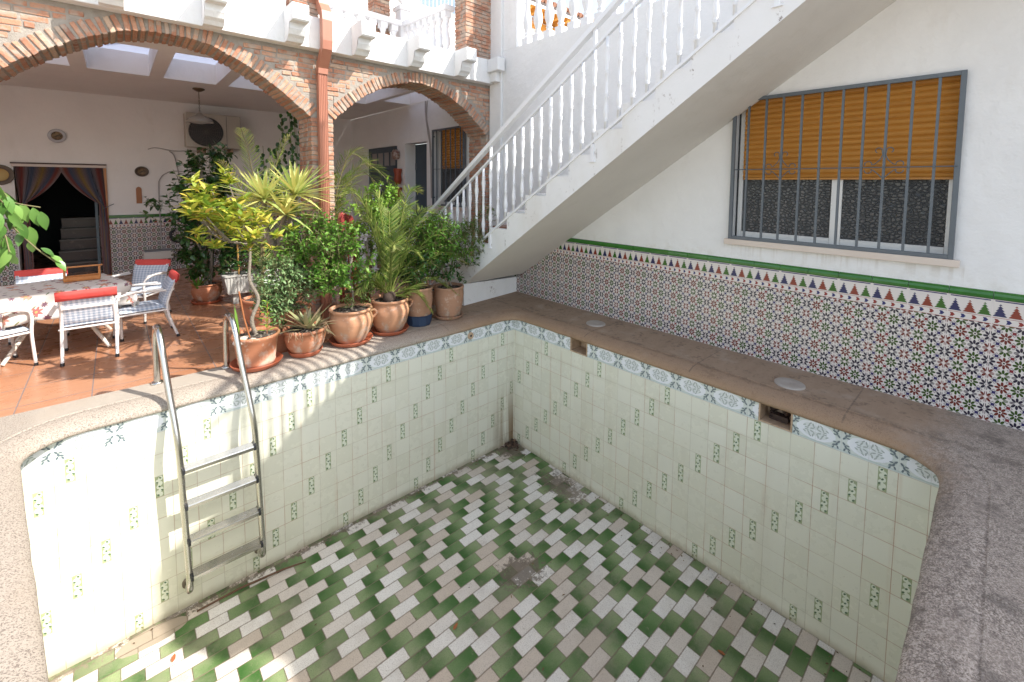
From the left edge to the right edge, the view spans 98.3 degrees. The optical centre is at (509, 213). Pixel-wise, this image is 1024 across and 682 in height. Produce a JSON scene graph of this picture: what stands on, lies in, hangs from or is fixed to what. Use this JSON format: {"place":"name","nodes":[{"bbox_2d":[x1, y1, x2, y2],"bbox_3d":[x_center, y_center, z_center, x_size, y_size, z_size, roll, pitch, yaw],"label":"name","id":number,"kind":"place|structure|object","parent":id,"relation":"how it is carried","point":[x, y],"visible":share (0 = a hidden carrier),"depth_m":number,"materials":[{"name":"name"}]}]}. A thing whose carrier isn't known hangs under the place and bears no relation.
{"place":"outdoors","nodes":[
{"label":"outdoors","id":0,"kind":"place"},
{"bbox_2d":[0,186,65,273],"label":"leafy tree","id":1,"kind":"object","parent":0,"point":[14,211],"visible":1,"depth_m":2.06,"materials":[{"name":"green plant"}]},
{"bbox_2d":[16,166,102,264],"bbox_3d":[-8.391,-0.416,8.466,1.520,2.830,3.660,-3,5,-42],"label":"hallway","id":2,"kind":"object","parent":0,"point":[59,198],"visible":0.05,"depth_m":9.61,"materials":[{"name":"grey paint"}]},
{"bbox_2d":[0,84,351,285],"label":"porch wall","id":3,"kind":"structure","parent":0,"point":[118,136],"depth_m":7.49,"materials":[{"name":"paint"}]},
{"bbox_2d":[0,165,14,184],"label":"wall plate","id":4,"kind":"object","parent":3,"relation":"attached to","point":[7,175],"depth_m":6.55,"materials":[{"name":"brown metal"}]},
{"bbox_2d":[47,129,66,142],"bbox_3d":[-7.035,-1.209,6.881,0.210,0.210,0.022,-3,5,-42],"label":"wall plate","id":5,"kind":"object","parent":3,"relation":"attached to","point":[57,135],"depth_m":6.88,"materials":[{"name":"grey"}]},
{"bbox_2d":[10,162,111,274],"bbox_3d":[-7.091,0.125,7.055,1.060,1.842,0.250,-3,5,-42],"label":"door frame","id":6,"kind":"object","parent":3,"relation":"attached to","point":[32,164],"visible":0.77,"depth_m":7.21,"materials":[{"name":"brown wood"}]},
{"bbox_2d":[14,166,112,274],"bbox_3d":[-6.977,0.150,7.000,1.100,1.762,0.065,-3,5,-42],"label":"strand curtain","id":7,"kind":"object","parent":6,"relation":"hanging from","point":[43,183],"visible":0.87,"depth_m":6.99,"materials":[{"name":"multicoloured fabric"}]},
{"bbox_2d":[136,187,141,202],"bbox_3d":[-6.342,-0.317,7.575,0.075,0.285,0.020,-3,5,-42],"label":"thermometer","id":8,"kind":"object","parent":3,"relation":"attached to","point":[138,194],"visible":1,"depth_m":7.57,"materials":[{"name":"brown wood"}]},
{"bbox_2d":[135,166,148,176],"bbox_3d":[-6.296,-0.721,7.578,0.190,0.176,0.022,-3,5,-42],"label":"wall plate","id":9,"kind":"object","parent":3,"relation":"attached to","point":[141,171],"depth_m":7.58,"materials":[{"name":"brown metal"}]},
{"bbox_2d":[143,248,173,258],"bbox_3d":[-6.109,0.705,7.702,0.400,0.152,0.220,-3,5,-42],"label":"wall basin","id":10,"kind":"object","parent":3,"relation":"attached to","point":[166,253],"depth_m":7.62,"materials":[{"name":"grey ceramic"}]},
{"bbox_2d":[148,147,196,248],"bbox_3d":[-5.927,-0.221,7.944,0.813,1.888,0.018,-3,5,-42],"label":"wall cable","id":11,"kind":"object","parent":3,"relation":"attached to","point":[178,171],"depth_m":7.80,"materials":[{"name":"grey"}]},
{"bbox_2d":[169,223,197,249],"bbox_3d":[-5.851,0.425,7.965,0.439,1.002,0.077,-3,6,-44],"label":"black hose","id":12,"kind":"object","parent":3,"relation":"attached to","point":[171,237],"visible":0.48,"depth_m":7.83,"materials":[{"name":"black plastic"}]},
{"bbox_2d":[183,112,240,154],"bbox_3d":[-5.428,-1.449,8.102,0.840,0.695,0.312,-3,5,-42],"label":"air conditioner","id":13,"kind":"object","parent":3,"relation":"attached to","point":[222,128],"visible":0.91,"depth_m":7.99,"materials":[{"name":"grey metal"}]},
{"bbox_2d":[255,111,300,202],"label":"climbing plant","id":14,"kind":"object","parent":3,"relation":"hanging from","point":[292,147],"visible":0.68,"depth_m":5.56,"materials":[{"name":"green plant"}]},
{"bbox_2d":[0,41,430,119],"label":"porch ceiling","id":15,"kind":"structure","parent":0,"point":[151,71],"depth_m":6.27,"materials":[{"name":"paint"}]},
{"bbox_2d":[186,88,213,123],"bbox_3d":[-4.688,-1.620,6.689,0.350,0.530,0.330,-3,5,-42],"label":"hanging lamp","id":16,"kind":"object","parent":15,"relation":"hanging from","point":[199,118],"visible":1,"depth_m":6.63,"materials":[{"name":"brown metal"}]},
{"bbox_2d":[0,252,435,416],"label":"terrace floor","id":17,"kind":"structure","parent":0,"point":[94,366],"depth_m":4.09,"materials":[{"name":"tile"}]},
{"bbox_2d":[0,308,38,365],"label":"garden chair","id":18,"kind":"object","parent":17,"relation":"on","point":[11,333],"visible":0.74,"depth_m":3.73,"materials":[{"name":"white metal"}]},
{"bbox_2d":[8,266,69,344],"bbox_3d":[-4.814,0.918,4.546,0.426,0.644,0.525,-3,5,-42],"label":"garden chair","id":19,"kind":"object","parent":17,"relation":"on","point":[30,276],"visible":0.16,"depth_m":4.65,"materials":[{"name":"white"}]},
{"bbox_2d":[0,321,111,365],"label":"garden table","id":20,"kind":"object","parent":17,"relation":"on","point":[21,338],"visible":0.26,"depth_m":3.95,"materials":[{"name":"white paint"}]},
{"bbox_2d":[0,273,138,330],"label":"tablecloth","id":21,"kind":"object","parent":20,"relation":"on","point":[37,299],"visible":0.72,"depth_m":3.89,"materials":[{"name":"white fabric"}]},
{"bbox_2d":[60,264,101,282],"bbox_3d":[-4.220,0.582,4.370,0.300,0.140,0.152,-3,5,-42],"label":"wooden tray","id":22,"kind":"object","parent":21,"relation":"on","point":[82,277],"visible":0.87,"depth_m":4.36,"materials":[{"name":"brown wood"}]},
{"bbox_2d":[58,216,102,272],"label":"indoor steps","id":23,"kind":"structure","parent":17,"relation":"on","point":[78,243],"depth_m":7.98,"materials":[{"name":"grey stone"}]},
{"bbox_2d":[54,286,123,366],"bbox_3d":[-3.804,0.962,4.022,0.426,0.644,0.525,-3,5,-40],"label":"garden chair","id":24,"kind":"object","parent":17,"relation":"on","point":[87,308],"visible":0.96,"depth_m":3.87,"materials":[{"name":"white"}]},
{"bbox_2d":[105,259,171,323],"bbox_3d":[-4.254,0.885,5.101,0.426,0.644,0.525,0,4,-7],"label":"garden chair","id":25,"kind":"object","parent":17,"relation":"on","point":[148,270],"visible":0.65,"depth_m":5.23,"materials":[{"name":"white"}]},
{"bbox_2d":[112,269,179,337],"bbox_3d":[-3.662,0.932,4.469,0.525,0.644,0.426,-3,6,-45],"label":"garden chair","id":26,"kind":"object","parent":17,"relation":"on","point":[165,290],"visible":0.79,"depth_m":4.44,"materials":[{"name":"white"}]},
{"bbox_2d":[190,296,223,304],"bbox_3d":[-3.962,1.138,5.799,0.367,0.040,0.360,-3,5,-42],"label":"saucer","id":27,"kind":"object","parent":17,"relation":"on","point":[194,302],"visible":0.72,"depth_m":5.70,"materials":[{"name":"brown ceramic"}]},
{"bbox_2d":[139,139,239,302],"bbox_3d":[-3.975,0.102,5.681,0.761,2.099,1.006,2,4,17],"label":"potted plant","id":28,"kind":"object","parent":27,"relation":"on","point":[206,289],"visible":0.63,"depth_m":5.64,"materials":[{"name":"green plant"}]},
{"bbox_2d":[0,0,489,375],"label":"brick arcade","id":29,"kind":"object","parent":17,"relation":"on","point":[34,33],"visible":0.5,"depth_m":4.49},
{"bbox_2d":[53,0,504,85],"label":"balcony fascia","id":30,"kind":"structure","parent":29,"relation":"on","point":[293,24],"depth_m":4.43,"materials":[{"name":"white paint"}]},
{"bbox_2d":[285,0,318,17],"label":"brick pillar","id":31,"kind":"structure","parent":30,"relation":"on","point":[313,11],"depth_m":4.58,"materials":[{"name":"brick"}]},
{"bbox_2d":[248,0,400,36],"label":"balustrade","id":32,"kind":"object","parent":30,"relation":"on","point":[349,12],"visible":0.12,"depth_m":6.12,"materials":[{"name":"white stone"}]},
{"bbox_2d":[393,4,412,38],"bbox_3d":[-1.632,-2.651,6.792,0.230,0.980,0.230,-3,5,-42],"label":"post","id":33,"kind":"object","parent":30,"relation":"on","point":[402,12],"visible":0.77,"depth_m":6.69,"materials":[{"name":"white stone"}]},
{"bbox_2d":[397,0,408,5],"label":"urn","id":34,"kind":"object","parent":33,"relation":"on","point":[403,2],"visible":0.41,"depth_m":6.72,"materials":[{"name":"white stone"}]},
{"bbox_2d":[402,3,453,49],"bbox_3d":[-1.187,-2.500,6.362,1.015,0.719,0.170,4,5,42],"label":"balustrade","id":35,"kind":"object","parent":30,"relation":"on","point":[432,18],"visible":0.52,"depth_m":6.18,"materials":[{"name":"white stone"}]},
{"bbox_2d":[455,0,490,59],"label":"brick pillar","id":36,"kind":"structure","parent":30,"relation":"on","point":[472,23],"depth_m":5.99,"materials":[{"name":"brick"}]},
{"bbox_2d":[316,0,332,325],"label":"downpipe","id":37,"kind":"object","parent":29,"relation":"attached to","point":[326,38],"visible":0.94,"depth_m":4.66,"materials":[{"name":"orange metal"}]},
{"bbox_2d":[337,212,358,298],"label":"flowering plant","id":38,"kind":"object","parent":29,"relation":"hanging from","point":[342,216],"visible":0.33,"depth_m":4.97,"materials":[{"name":"red plant"}]},
{"bbox_2d":[211,235,286,303],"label":"potted plant","id":39,"kind":"object","parent":17,"relation":"on","point":[235,282],"visible":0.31,"depth_m":5.71,"materials":[{"name":"grey plastic"}]},
{"bbox_2d":[217,127,291,326],"bbox_3d":[-2.703,0.182,4.705,0.722,2.117,0.645,-3,5,-42],"label":"potted plant","id":40,"kind":"object","parent":17,"relation":"on","point":[247,302],"visible":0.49,"depth_m":4.67,"materials":[{"name":"plant"}]},
{"bbox_2d":[214,160,345,327],"bbox_3d":[-2.149,0.380,4.208,1.256,1.798,1.075,-3,5,-42],"label":"potted plant","id":41,"kind":"object","parent":17,"relation":"on","point":[265,192],"visible":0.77,"depth_m":4.09,"materials":[{"name":"green plant"}]},
{"bbox_2d":[273,319,287,352],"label":"potted plant","id":42,"kind":"object","parent":17,"relation":"on","point":[281,347],"visible":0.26,"depth_m":3.85,"materials":[{"name":"brown plant"}]},
{"bbox_2d":[248,203,353,328],"bbox_3d":[-1.907,0.598,4.086,0.925,1.384,0.723,-3,5,-42],"label":"potted plant","id":43,"kind":"object","parent":17,"relation":"on","point":[282,296],"visible":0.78,"depth_m":3.89,"materials":[{"name":"green plant"}]},
{"bbox_2d":[300,228,414,288],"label":"potted plant","id":44,"kind":"object","parent":17,"relation":"on","point":[363,242],"visible":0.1,"depth_m":7.05,"materials":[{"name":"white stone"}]},
{"bbox_2d":[334,146,409,302],"bbox_3d":[-1.651,0.206,5.144,1.075,2.025,1.001,-3,5,-42],"label":"potted plant","id":45,"kind":"object","parent":17,"relation":"on","point":[390,193],"visible":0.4,"depth_m":5.08,"materials":[{"name":"green plant"}]},
{"bbox_2d":[383,222,450,305],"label":"potted plant","id":46,"kind":"object","parent":17,"relation":"on","point":[433,302],"visible":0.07,"depth_m":5.23,"materials":[{"name":"plant"}]},
{"bbox_2d":[436,0,895,305],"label":"staircase","id":47,"kind":"structure","parent":17,"relation":"on","point":[762,48],"depth_m":3.52,"materials":[{"name":"paint"}]},
{"bbox_2d":[418,0,782,285],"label":"stair railing","id":48,"kind":"object","parent":47,"relation":"attached to","point":[589,33],"visible":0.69,"depth_m":3.93,"materials":[{"name":"white paint"}]},
{"bbox_2d":[252,0,455,50],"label":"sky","id":49,"kind":"structure","parent":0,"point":[419,6],"depth_m":10.86,"materials":[{"name":"white paint"}]},
{"bbox_2d":[419,0,455,21],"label":"window","id":50,"kind":"structure","parent":49,"relation":"in","point":[430,3],"depth_m":11.26,"materials":[{"name":"white"}]},
{"bbox_2d":[367,0,389,34],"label":"brick pillar","id":51,"kind":"structure","parent":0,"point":[382,7],"depth_m":6.57,"materials":[{"name":"brick"}]},
{"bbox_2d":[48,443,883,681],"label":"pool floor","id":52,"kind":"structure","parent":0,"point":[584,610],"depth_m":3.11,"materials":[{"name":"tile"}]},
{"bbox_2d":[197,561,305,611],"bbox_3d":[-1.902,2.754,3.301,0.705,0.017,0.039,-2,5,-36],"label":"stick","id":53,"kind":"object","parent":52,"relation":"on","point":[241,587],"visible":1,"depth_m":3.28,"materials":[{"name":"brown"}]},
{"bbox_2d":[57,446,872,681],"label":"pool floor grout","id":54,"kind":"object","parent":52,"relation":"attached to","point":[478,600],"visible":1,"depth_m":3.11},
{"bbox_2d":[108,451,866,681],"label":"dry debris","id":55,"kind":"object","parent":52,"relation":"on","point":[564,594],"visible":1,"depth_m":3.34,"materials":[{"name":"brown plant"}]},
{"bbox_2d":[501,439,519,450],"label":"leaf litter","id":56,"kind":"object","parent":52,"relation":"on","point":[512,443],"visible":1,"depth_m":5.06,"materials":[{"name":"brown plant"}]},
{"bbox_2d":[0,291,1023,681],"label":"swimming pool","id":57,"kind":"structure","parent":0,"point":[878,533],"depth_m":3.09,"materials":[{"name":"white tile"}]},
{"bbox_2d":[150,312,265,593],"bbox_3d":[-2.194,1.691,3.238,0.619,1.851,0.558,-3,5,-42],"label":"pool ladder","id":58,"kind":"object","parent":57,"relation":"attached to","point":[159,358],"visible":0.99,"depth_m":3.10,"materials":[{"name":"silver metal"}]},
{"bbox_2d":[229,351,282,372],"bbox_3d":[-2.021,1.188,3.541,0.377,0.040,0.370,-3,5,-42],"label":"saucer","id":59,"kind":"object","parent":57,"relation":"on","point":[233,364],"visible":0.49,"depth_m":3.46,"materials":[{"name":"brown ceramic"}]},
{"bbox_2d":[173,162,300,368],"bbox_3d":[-2.059,0.397,3.470,0.910,1.599,0.627,-3,5,-42],"label":"potted plant","id":60,"kind":"object","parent":59,"relation":"on","point":[259,345],"visible":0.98,"depth_m":3.39,"materials":[{"name":"green plant"}]},
{"bbox_2d":[288,345,322,357],"bbox_3d":[-1.745,1.173,3.787,0.275,0.040,0.270,-3,5,-42],"label":"saucer","id":61,"kind":"object","parent":57,"relation":"on","point":[304,355],"visible":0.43,"depth_m":3.68,"materials":[{"name":"brown ceramic"}]},
{"bbox_2d":[277,304,335,353],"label":"potted plant","id":62,"kind":"object","parent":61,"relation":"on","point":[306,334],"visible":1,"depth_m":3.71,"materials":[{"name":"ceramic"}]},
{"bbox_2d":[329,332,372,347],"bbox_3d":[-1.456,1.156,4.071,0.388,0.040,0.380,-3,5,-42],"label":"saucer","id":63,"kind":"object","parent":57,"relation":"on","point":[333,341],"visible":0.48,"depth_m":3.96,"materials":[{"name":"brown ceramic"}]},
{"bbox_2d":[298,220,377,343],"bbox_3d":[-1.535,0.614,4.020,0.665,1.099,0.478,-3,5,-42],"label":"potted plant","id":64,"kind":"object","parent":63,"relation":"on","point":[353,321],"visible":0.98,"depth_m":3.94,"materials":[{"name":"green plant"}]},
{"bbox_2d":[371,323,408,335],"bbox_3d":[-1.178,1.138,4.359,0.367,0.040,0.360,-3,5,-42],"label":"saucer","id":65,"kind":"object","parent":57,"relation":"on","point":[376,332],"visible":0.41,"depth_m":4.24,"materials":[{"name":"brown ceramic"}]},
{"bbox_2d":[327,184,468,332],"bbox_3d":[-1.093,0.416,4.429,1.548,1.443,0.615,-3,5,-42],"label":"potted plant","id":66,"kind":"object","parent":65,"relation":"on","point":[391,306],"visible":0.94,"depth_m":4.32,"materials":[{"name":"plant"}]},
{"bbox_2d":[407,313,431,326],"bbox_3d":[-0.941,1.087,4.601,0.284,0.111,0.284,-3,5,-42],"label":"blue tub","id":67,"kind":"object","parent":57,"relation":"on","point":[419,321],"visible":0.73,"depth_m":4.49,"materials":[{"name":"plastic"}]},
{"bbox_2d":[379,208,467,316],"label":"potted plant","id":68,"kind":"object","parent":67,"relation":"in","point":[418,307],"visible":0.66,"depth_m":4.58,"materials":[{"name":"green plant"}]},
{"bbox_2d":[434,311,463,320],"bbox_3d":[-0.665,1.109,4.835,0.326,0.040,0.320,-3,5,-42],"label":"saucer","id":69,"kind":"object","parent":57,"relation":"on","point":[448,319],"visible":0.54,"depth_m":4.71,"materials":[{"name":"ceramic"}]},
{"bbox_2d":[414,205,495,317],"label":"potted plant","id":70,"kind":"object","parent":69,"relation":"on","point":[448,302],"visible":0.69,"depth_m":4.74,"materials":[{"name":"green plant"}]},
{"bbox_2d":[376,0,657,144],"label":"sky","id":71,"kind":"structure","parent":0,"point":[593,9],"materials":[{"name":"white"}]},
{"bbox_2d":[351,0,1023,430],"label":"house wall","id":72,"kind":"structure","parent":0,"point":[657,252],"depth_m":3.53,"materials":[{"name":"white paint"}]},
{"bbox_2d":[369,146,396,257],"bbox_3d":[-2.537,-0.189,8.965,0.050,2.275,1.293,-3,5,-42],"label":"window","id":73,"kind":"structure","parent":72,"relation":"attached to","point":[383,156],"depth_m":8.94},
{"bbox_2d":[369,146,396,257],"bbox_3d":[-2.537,-0.189,8.965,0.050,2.275,1.293,-3,5,-42],"label":"door leaf","id":74,"kind":"structure","parent":73,"relation":"in","point":[389,168],"depth_m":8.93,"materials":[{"name":"grey metal"}]},
{"bbox_2d":[391,149,399,159],"bbox_3d":[-2.133,-1.115,8.287,0.130,0.214,0.170,-3,5,-42],"label":"wall ornament","id":75,"kind":"object","parent":72,"relation":"attached to","point":[395,154],"depth_m":8.24,"materials":[{"name":"ceramic"}]},
{"bbox_2d":[393,168,401,184],"bbox_3d":[-2.085,-0.690,8.254,0.169,0.300,0.149,-3,5,-42],"label":"wall pot","id":76,"kind":"object","parent":72,"relation":"attached to","point":[397,176],"depth_m":8.20,"materials":[{"name":"brown ceramic"}]},
{"bbox_2d":[394,187,401,199],"bbox_3d":[-2.087,-0.371,8.276,0.169,0.240,0.149,-3,5,-42],"label":"wall pot","id":77,"kind":"object","parent":72,"relation":"attached to","point":[399,189],"depth_m":8.22,"materials":[{"name":"brown ceramic"}]},
{"bbox_2d":[415,144,426,244],"bbox_3d":[-1.516,-0.126,8.094,0.050,2.285,0.740,-3,5,-42],"label":"side door","id":78,"kind":"structure","parent":72,"relation":"attached to","point":[421,165],"depth_m":8.16,"materials":[{"name":"grey"}]},
{"bbox_2d":[415,144,426,244],"bbox_3d":[-1.513,-0.126,8.097,0.040,2.285,0.740,-3,5,-42],"label":"door leaf","id":79,"kind":"structure","parent":78,"relation":"in","point":[421,149],"depth_m":8.15,"materials":[{"name":"grey"}]},
{"bbox_2d":[425,100,431,197],"bbox_3d":[-1.381,-1.091,7.524,0.024,1.651,0.204,-3,5,-42],"label":"wall cable","id":80,"kind":"object","parent":72,"relation":"attached to","point":[428,132],"depth_m":7.49,"materials":[{"name":"grey"}]},
{"bbox_2d":[431,126,466,210],"bbox_3d":[-0.833,-0.752,7.233,0.465,1.452,1.100,-3,5,-42],"label":"barred window","id":81,"kind":"structure","parent":72,"relation":"attached to","point":[452,153],"depth_m":7.17,"materials":[{"name":"grey paint"}]},
{"bbox_2d":[439,132,465,206],"bbox_3d":[-0.897,-0.739,7.177,0.055,1.232,0.880,-3,5,-42],"label":"window frame","id":82,"kind":"structure","parent":81,"relation":"in","point":[439,132],"depth_m":7.47,"materials":[{"name":"white metal"}]},
{"bbox_2d":[522,0,655,44],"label":"balustrade","id":83,"kind":"object","parent":72,"relation":"on","point":[560,13],"visible":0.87,"depth_m":5.33,"materials":[{"name":"white stone"}]},
{"bbox_2d":[724,69,967,267],"bbox_3d":[2.547,-0.349,3.462,0.465,1.395,1.597,-3,5,-42],"label":"barred window","id":84,"kind":"structure","parent":72,"relation":"attached to","point":[869,170],"depth_m":3.26,"materials":[{"name":"grey paint"}]},
{"bbox_2d":[737,111,952,253],"bbox_3d":[2.483,-0.335,3.406,0.055,1.175,1.377,-3,5,-42],"label":"window frame","id":85,"kind":"structure","parent":84,"relation":"in","point":[870,244],"depth_m":3.40,"materials":[{"name":"white metal"}]},
{"label":"ground","id":86,"kind":"structure","parent":0,"visible":0},
{"bbox_2d":[530,0,593,37],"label":"roofed house","id":87,"kind":"structure","parent":86,"relation":"on","point":[555,19],"depth_m":12.65,"materials":[{"name":"paint"}]}
]}

